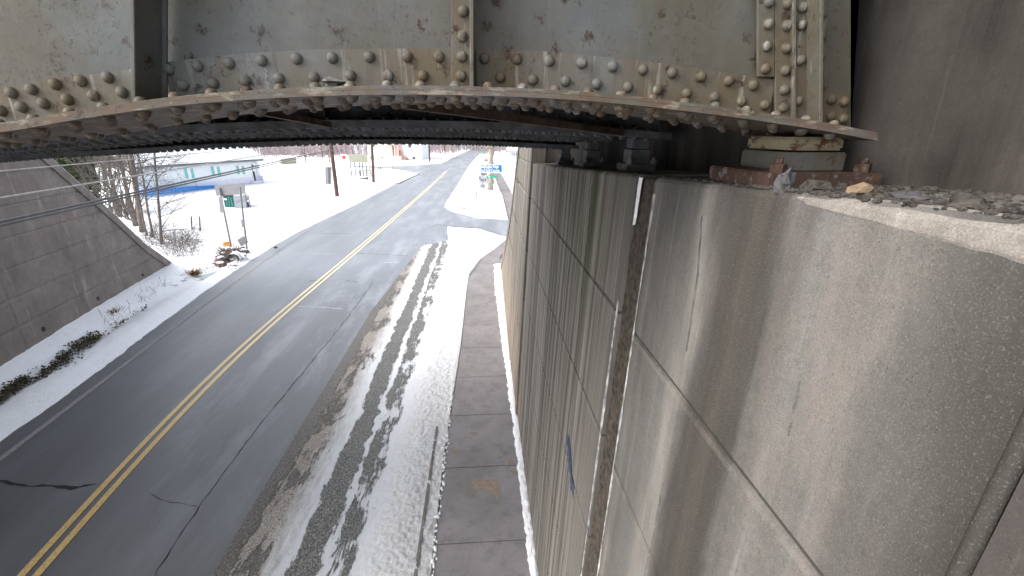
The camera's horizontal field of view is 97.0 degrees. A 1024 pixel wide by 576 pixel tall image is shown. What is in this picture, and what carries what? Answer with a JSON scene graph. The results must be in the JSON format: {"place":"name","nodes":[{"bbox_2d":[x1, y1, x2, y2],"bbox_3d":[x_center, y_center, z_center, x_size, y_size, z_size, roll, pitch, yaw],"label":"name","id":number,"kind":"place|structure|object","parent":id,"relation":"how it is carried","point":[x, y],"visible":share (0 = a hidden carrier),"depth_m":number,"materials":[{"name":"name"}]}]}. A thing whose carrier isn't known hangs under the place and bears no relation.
{"place":"outdoors","nodes":[
{"label":"outdoors","id":0,"kind":"place"},
{"bbox_2d":[0,148,500,575],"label":"road","id":1,"kind":"structure","parent":0,"point":[133,525],"depth_m":9.63,"materials":[{"name":"grey asphalt"}]},
{"bbox_2d":[0,480,95,489],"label":"road crack line","id":2,"kind":"object","parent":1,"relation":"on","point":[8,482],"visible":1,"depth_m":7.58,"materials":[{"name":"black asphalt"}]},
{"bbox_2d":[0,225,317,460],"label":"white edge marking","id":3,"kind":"object","parent":1,"relation":"on","point":[32,434],"visible":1,"depth_m":11.14,"materials":[{"name":"paint"}]},
{"bbox_2d":[17,171,445,575],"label":"yellow line marking","id":4,"kind":"object","parent":1,"relation":"on","point":[56,536],"visible":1,"depth_m":8.44,"materials":[{"name":"paint"}]},
{"bbox_2d":[32,171,446,575],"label":"yellow line marking","id":5,"kind":"object","parent":1,"relation":"on","point":[69,537],"visible":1,"depth_m":8.45,"materials":[{"name":"paint"}]},
{"bbox_2d":[155,283,372,575],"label":"road crack line","id":6,"kind":"object","parent":1,"relation":"on","point":[244,444],"visible":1,"depth_m":8.40,"materials":[{"name":"black asphalt"}]},
{"bbox_2d":[210,234,505,575],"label":"snow shoulder","id":7,"kind":"object","parent":1,"relation":"on","point":[343,492],"visible":1,"depth_m":8.32},
{"bbox_2d":[431,287,463,575],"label":"snow crust","id":8,"kind":"object","parent":7,"relation":"on","point":[439,513],"visible":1,"depth_m":7.96},
{"bbox_2d":[414,426,437,575],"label":"kerb","id":9,"kind":"structure","parent":1,"relation":"on","point":[424,513],"depth_m":6.95,"materials":[{"name":"stone"}]},
{"bbox_2d":[0,148,515,441],"bbox_3d":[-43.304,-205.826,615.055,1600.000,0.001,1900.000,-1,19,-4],"label":"snow ground","id":10,"kind":"structure","parent":0,"point":[281,175],"depth_m":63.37,"materials":[{"name":"white snow"}]},
{"bbox_2d":[57,158,76,178],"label":"ivy tree","id":11,"kind":"object","parent":10,"relation":"on","point":[63,163],"visible":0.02,"depth_m":31.21,"materials":[{"name":"green plant"}]},
{"bbox_2d":[0,304,146,403],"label":"leaf litter","id":12,"kind":"object","parent":10,"relation":"on","point":[24,379],"visible":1,"depth_m":11.31,"materials":[{"name":"black plant"}]},
{"bbox_2d":[54,157,103,197],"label":"ivy tree","id":13,"kind":"object","parent":10,"relation":"on","point":[65,161],"visible":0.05,"depth_m":31.21,"materials":[{"name":"green plant"}]},
{"bbox_2d":[55,157,107,205],"bbox_3d":[-29.805,-8.998,31.025,3.356,7.030,3.440,-1,19,-4],"label":"ivy tree","id":14,"kind":"object","parent":10,"relation":"on","point":[56,159],"visible":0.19,"depth_m":31.11,"materials":[{"name":"green plant"}]},
{"bbox_2d":[0,158,171,365],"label":"wing wall","id":15,"kind":"structure","parent":10,"relation":"on","point":[59,271],"depth_m":12.87,"materials":[{"name":"concrete"}]},
{"bbox_2d":[68,156,111,204],"bbox_3d":[-29.212,-8.963,30.816,3.237,7.300,3.331,-11,22,-28],"label":"ivy tree","id":16,"kind":"object","parent":10,"relation":"on","point":[89,171],"visible":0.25,"depth_m":31.08,"materials":[{"name":"green plant"}]},
{"bbox_2d":[69,155,138,216],"bbox_3d":[-27.491,-9.602,30.291,4.596,9.655,4.601,17,25,40],"label":"bare tree","id":17,"kind":"object","parent":10,"relation":"on","point":[99,171],"visible":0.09,"depth_m":30.63,"materials":[{"name":"brown plant"}]},
{"bbox_2d":[70,155,152,225],"bbox_3d":[-22.176,-8.200,25.183,3.460,10.330,3.833,-1,19,-4],"label":"bare tree","id":18,"kind":"object","parent":10,"relation":"on","point":[134,224],"visible":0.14,"depth_m":25.86,"materials":[{"name":"brown plant"}]},
{"bbox_2d":[53,150,197,223],"bbox_3d":[-30.192,-9.809,30.857,25.020,9.609,10.343,17,25,40],"label":"thicket","id":19,"kind":"object","parent":10,"relation":"on","point":[127,212],"visible":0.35,"depth_m":26.91,"materials":[{"name":"brown plant"}]},
{"bbox_2d":[90,152,175,232],"bbox_3d":[-20.064,-7.645,23.298,4.443,10.537,3.838,-1,19,-4],"label":"bare tree","id":20,"kind":"object","parent":10,"relation":"on","point":[133,163],"visible":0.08,"depth_m":24.21,"materials":[{"name":"brown plant"}]},
{"bbox_2d":[103,155,163,235],"bbox_3d":[-19.744,-5.953,23.349,2.634,7.262,3.235,-1,19,-4],"label":"bare tree","id":21,"kind":"object","parent":10,"relation":"on","point":[134,188],"visible":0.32,"depth_m":23.54,"materials":[{"name":"brown plant"}]},
{"bbox_2d":[118,153,175,231],"bbox_3d":[-18.657,-5.804,22.724,2.702,7.398,3.728,-18,26,-42],"label":"bare tree","id":22,"kind":"object","parent":10,"relation":"on","point":[145,195],"visible":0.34,"depth_m":23.01,"materials":[{"name":"brown plant"}]},
{"bbox_2d":[101,152,221,244],"bbox_3d":[-16.797,-5.385,21.571,4.222,8.072,4.224,8,21,22],"label":"bare tree","id":23,"kind":"object","parent":10,"relation":"on","point":[158,201],"visible":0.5,"depth_m":21.60,"materials":[{"name":"brown plant"}]},
{"bbox_2d":[127,208,220,257],"bbox_3d":[-16.661,-2.639,22.230,4.158,2.202,8.228,-14,23,-35],"label":"brush","id":24,"kind":"object","parent":10,"relation":"on","point":[155,231],"visible":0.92,"depth_m":21.65,"materials":[{"name":"plant"}]},
{"bbox_2d":[97,242,255,324],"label":"fallen twigs","id":25,"kind":"object","parent":10,"relation":"on","point":[227,253],"visible":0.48,"depth_m":20.23,"materials":[{"name":"brown wood"}]},
{"bbox_2d":[90,147,263,195],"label":"house","id":26,"kind":"structure","parent":10,"relation":"on","point":[253,176],"depth_m":47.34,"materials":[{"name":"white"}]},
{"bbox_2d":[183,167,194,179],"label":"window","id":27,"kind":"structure","parent":26,"relation":"in","point":[188,172],"depth_m":45.59,"materials":[{"name":"teal glass"}]},
{"bbox_2d":[210,166,221,176],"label":"window","id":28,"kind":"structure","parent":26,"relation":"in","point":[214,169],"depth_m":48.04,"materials":[{"name":"teal glass"}]},
{"bbox_2d":[235,165,245,174],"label":"window","id":29,"kind":"structure","parent":26,"relation":"in","point":[236,166],"depth_m":50.72,"materials":[{"name":"teal glass"}]},
{"bbox_2d":[251,163,255,180],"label":"door","id":30,"kind":"structure","parent":26,"relation":"in","point":[252,164],"depth_m":52.29,"materials":[{"name":"white paint"}]},
{"bbox_2d":[142,185,214,197],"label":"pool cover","id":31,"kind":"object","parent":10,"relation":"on","point":[179,189],"visible":0.59,"depth_m":44.84,"materials":[{"name":"blue plastic"}]},
{"bbox_2d":[185,268,206,275],"bbox_3d":[-12.896,-0.714,18.439,0.877,0.345,0.595,-10,22,-27],"label":"grass tuft","id":32,"kind":"object","parent":10,"relation":"on","point":[195,272],"visible":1,"depth_m":18.40,"materials":[{"name":"beige plant"}]},
{"bbox_2d":[199,270,217,280],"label":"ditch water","id":33,"kind":"structure","parent":10,"relation":"on","point":[205,276],"depth_m":18.36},
{"bbox_2d":[215,261,226,266],"bbox_3d":[-12.669,-1.021,19.707,0.420,0.280,0.321,6,20,18],"label":"stone","id":34,"kind":"object","parent":10,"relation":"on","point":[221,263],"visible":0.98,"depth_m":19.63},
{"bbox_2d":[215,256,228,261],"bbox_3d":[-13.066,-1.276,20.422,0.423,0.364,0.501,12,22,30],"label":"stone","id":35,"kind":"object","parent":10,"relation":"on","point":[218,258],"visible":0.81,"depth_m":20.27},
{"bbox_2d":[215,183,247,248],"bbox_3d":[-13.481,-3.351,21.880,1.571,3.297,0.630,-1,19,-4],"label":"road sign","id":36,"kind":"object","parent":10,"relation":"on","point":[229,189],"visible":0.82,"depth_m":21.75,"materials":[{"name":"metal"}]},
{"bbox_2d":[222,194,246,207],"bbox_3d":[-20.722,-6.399,33.985,1.022,1.172,1.315,5,20,14],"label":"dumpster","id":37,"kind":"object","parent":10,"relation":"on","point":[228,200],"visible":0.37,"depth_m":33.38,"materials":[{"name":"green metal"}]},
{"bbox_2d":[227,251,248,261],"bbox_3d":[-12.540,-1.391,20.748,0.963,0.582,0.678,-1,19,-4],"label":"culvert pipe","id":38,"kind":"object","parent":10,"relation":"on","point":[234,253],"visible":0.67,"depth_m":20.55,"materials":[{"name":"black paint"}]},
{"bbox_2d":[233,194,250,208],"bbox_3d":[-19.991,-6.303,33.646,0.987,1.210,1.700,-10,21,-26],"label":"dumpster","id":39,"kind":"object","parent":10,"relation":"on","point":[245,200],"visible":0.61,"depth_m":33.02,"materials":[{"name":"grey metal"}]},
{"bbox_2d":[279,157,296,163],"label":"storage tank","id":40,"kind":"object","parent":10,"relation":"on","point":[291,162],"visible":0.74,"depth_m":84.32,"materials":[{"name":"white metal"}]},
{"bbox_2d":[255,145,354,154],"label":"brush","id":41,"kind":"object","parent":10,"relation":"on","point":[268,151],"visible":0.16,"depth_m":117.28,"materials":[{"name":"brown plant"}]},
{"bbox_2d":[325,167,331,203],"bbox_3d":[-14.636,-8.176,36.371,0.651,2.986,0.110,-1,19,-4],"label":"road sign","id":42,"kind":"object","parent":10,"relation":"on","point":[328,175],"visible":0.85,"depth_m":36.16,"materials":[{"name":"metal"}]},
{"bbox_2d":[329,144,338,196],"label":"utility pole","id":43,"kind":"object","parent":10,"relation":"on","point":[334,171],"visible":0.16,"depth_m":40.18,"materials":[{"name":"brown wood"}]},
{"bbox_2d":[0,147,261,171],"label":"overhead cable","id":44,"kind":"object","parent":43,"relation":"attached to","point":[110,161],"visible":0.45,"depth_m":10.76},
{"bbox_2d":[0,146,314,198],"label":"overhead cable","id":45,"kind":"object","parent":43,"relation":"attached to","point":[128,176],"visible":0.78,"depth_m":11.47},
{"bbox_2d":[0,149,333,222],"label":"overhead cable","id":46,"kind":"object","parent":43,"relation":"attached to","point":[55,209],"visible":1,"depth_m":11.65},
{"bbox_2d":[0,150,334,226],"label":"overhead cable","id":47,"kind":"object","parent":43,"relation":"attached to","point":[35,217],"visible":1,"depth_m":11.69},
{"bbox_2d":[348,177,367,179],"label":"log","id":48,"kind":"object","parent":10,"relation":"on","point":[366,178],"visible":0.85,"depth_m":56.51,"materials":[{"name":"brown plant"}]},
{"bbox_2d":[348,154,367,175],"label":"notice board","id":49,"kind":"object","parent":10,"relation":"on","point":[358,158],"visible":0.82,"depth_m":59.52,"materials":[{"name":"beige wood"}]},
{"bbox_2d":[352,144,366,153],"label":"house","id":50,"kind":"structure","parent":10,"relation":"on","point":[356,149],"depth_m":117.66,"materials":[{"name":"white"}]},
{"bbox_2d":[358,170,371,176],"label":"picnic table","id":51,"kind":"object","parent":10,"relation":"on","point":[370,172],"visible":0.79,"depth_m":59.93,"materials":[{"name":"white wood"}]},
{"bbox_2d":[371,143,374,181],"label":"utility pole","id":52,"kind":"object","parent":10,"relation":"on","point":[372,164],"visible":0.33,"depth_m":52.07,"materials":[{"name":"brown wood"}]},
{"bbox_2d":[368,166,383,172],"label":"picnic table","id":53,"kind":"object","parent":10,"relation":"on","point":[378,168],"visible":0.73,"depth_m":66.94,"materials":[{"name":"white wood"}]},
{"bbox_2d":[250,143,507,157],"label":"woods","id":54,"kind":"object","parent":10,"relation":"on","point":[438,148],"visible":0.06,"depth_m":114.07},
{"bbox_2d":[445,154,506,219],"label":"snow island","id":55,"kind":"structure","parent":10,"relation":"on","point":[463,195],"depth_m":39.45,"materials":[{"name":"white snow"}]},
{"bbox_2d":[455,145,495,189],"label":"bare tree","id":56,"kind":"object","parent":55,"relation":"on","point":[491,150],"visible":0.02,"depth_m":44.18,"materials":[{"name":"grey plant"}]},
{"bbox_2d":[479,173,487,203],"bbox_3d":[-2.234,-7.814,35.911,0.721,2.598,0.079,-1,19,-4],"label":"route marker sign","id":57,"kind":"object","parent":55,"relation":"on","point":[483,179],"visible":1,"depth_m":35.66,"materials":[{"name":"metal"}]},
{"bbox_2d":[480,151,487,161],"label":"route marker sign","id":58,"kind":"object","parent":55,"relation":"on","point":[485,157],"visible":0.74,"depth_m":89.29,"materials":[{"name":"metal"}]},
{"bbox_2d":[481,164,501,205],"bbox_3d":[-1.567,-7.884,35.102,1.661,3.256,0.083,-1,19,-4],"label":"direction sign","id":59,"kind":"object","parent":55,"relation":"on","point":[492,168],"visible":1,"depth_m":34.65,"materials":[{"name":"metal"}]},
{"bbox_2d":[487,175,497,191],"bbox_3d":[-1.483,-7.571,35.379,0.821,2.480,0.063,-1,19,-4],"label":"street name sign","id":60,"kind":"object","parent":55,"relation":"on","point":[492,176],"visible":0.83,"depth_m":35.01,"materials":[{"name":"metal"}]},
{"bbox_2d":[500,147,559,414],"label":"wing wall","id":61,"kind":"structure","parent":10,"relation":"on","point":[513,266],"depth_m":9.71,"materials":[{"name":"concrete"}]},
{"bbox_2d":[517,0,1023,575],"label":"abutment","id":62,"kind":"object","parent":10,"relation":"on","point":[727,380],"visible":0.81,"depth_m":1.41,"materials":[{"name":"concrete"}]},
{"bbox_2d":[0,0,882,187],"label":"railway bridge","id":63,"kind":"structure","parent":62,"relation":"on","point":[84,78],"depth_m":1.44,"materials":[{"name":"grey paint"}]},
{"bbox_2d":[319,76,346,86],"bbox_3d":[-0.532,-0.608,1.340,0.080,0.035,0.062,-12,22,-30],"label":"stone","id":64,"kind":"object","parent":63,"relation":"on","point":[329,81],"visible":0.9,"depth_m":1.33,"materials":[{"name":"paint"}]},
{"bbox_2d":[773,167,796,193],"bbox_3d":[0.817,-0.319,1.355,0.052,0.086,0.046,-13,23,-34],"label":"stone","id":65,"kind":"object","parent":62,"relation":"on","point":[784,180],"visible":0.93,"depth_m":1.35,"materials":[{"name":"grey stone"}]},
{"bbox_2d":[799,179,831,190],"bbox_3d":[0.870,-0.286,1.302,0.080,0.051,0.067,13,23,32],"label":"stone","id":66,"kind":"object","parent":62,"relation":"on","point":[811,185],"visible":0.7,"depth_m":1.28,"materials":[{"name":"grey stone"}]},
{"bbox_2d":[610,171,1023,218],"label":"debris","id":67,"kind":"object","parent":62,"relation":"on","point":[959,192],"visible":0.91,"depth_m":1.14,"materials":[{"name":"grey gravel"}]},
{"bbox_2d":[846,182,876,195],"bbox_3d":[0.924,-0.254,1.197,0.076,0.051,0.047,-1,19,-4],"label":"stone","id":68,"kind":"object","parent":62,"relation":"on","point":[862,188],"visible":0.69,"depth_m":1.19,"materials":[{"name":"beige stone"}]},
{"bbox_2d":[889,191,929,199],"bbox_3d":[0.952,-0.217,1.087,0.080,0.033,0.066,8,21,23],"label":"stone","id":69,"kind":"object","parent":62,"relation":"on","point":[905,195],"visible":0.62,"depth_m":1.07,"materials":[{"name":"grey stone"}]},
{"bbox_2d":[947,195,996,209],"bbox_3d":[0.925,-0.171,0.921,0.065,0.037,0.074,-1,19,-4],"label":"stone","id":70,"kind":"object","parent":62,"relation":"on","point":[971,201],"visible":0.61,"depth_m":0.91,"materials":[{"name":"grey stone"}]},
{"bbox_2d":[972,473,1023,575],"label":"retaining wall","id":71,"kind":"structure","parent":10,"relation":"on","point":[1003,554],"depth_m":0.76,"materials":[{"name":"concrete"}]},
{"bbox_2d":[352,163,442,174],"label":"side road","id":72,"kind":"structure","parent":0,"point":[422,169],"depth_m":75.30,"materials":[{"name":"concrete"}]},
{"bbox_2d":[367,144,428,159],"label":"house","id":73,"kind":"structure","parent":0,"point":[404,152],"depth_m":94.98,"materials":[{"name":"white"}]},
{"bbox_2d":[434,205,508,235],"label":"driveway path","id":74,"kind":"structure","parent":0,"point":[446,217],"depth_m":29.56,"materials":[{"name":"white snow"}]},
{"bbox_2d":[433,241,530,575],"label":"sidewalk","id":75,"kind":"structure","parent":0,"point":[481,533],"depth_m":7.96,"materials":[{"name":"concrete"}]},
{"bbox_2d":[472,479,500,498],"bbox_3d":[-0.390,3.230,7.409,0.574,0.001,0.356,11,22,29],"label":"sidewalk patch marking","id":76,"kind":"object","parent":75,"relation":"on","point":[486,485],"visible":1,"depth_m":7.39,"materials":[{"name":"brown concrete"}]},
{"bbox_2d":[493,263,537,575],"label":"snow strip","id":77,"kind":"object","parent":75,"relation":"on","point":[530,545],"visible":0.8,"depth_m":8.76,"materials":[{"name":"white snow"}]},
{"bbox_2d":[493,162,511,218],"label":"sidewalk","id":78,"kind":"structure","parent":0,"point":[505,191],"depth_m":44.81,"materials":[{"name":"white snow"}]},
{"bbox_2d":[506,147,517,158],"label":"house","id":79,"kind":"structure","parent":0,"point":[512,152],"depth_m":97.95,"materials":[{"name":"grey"}]}
]}

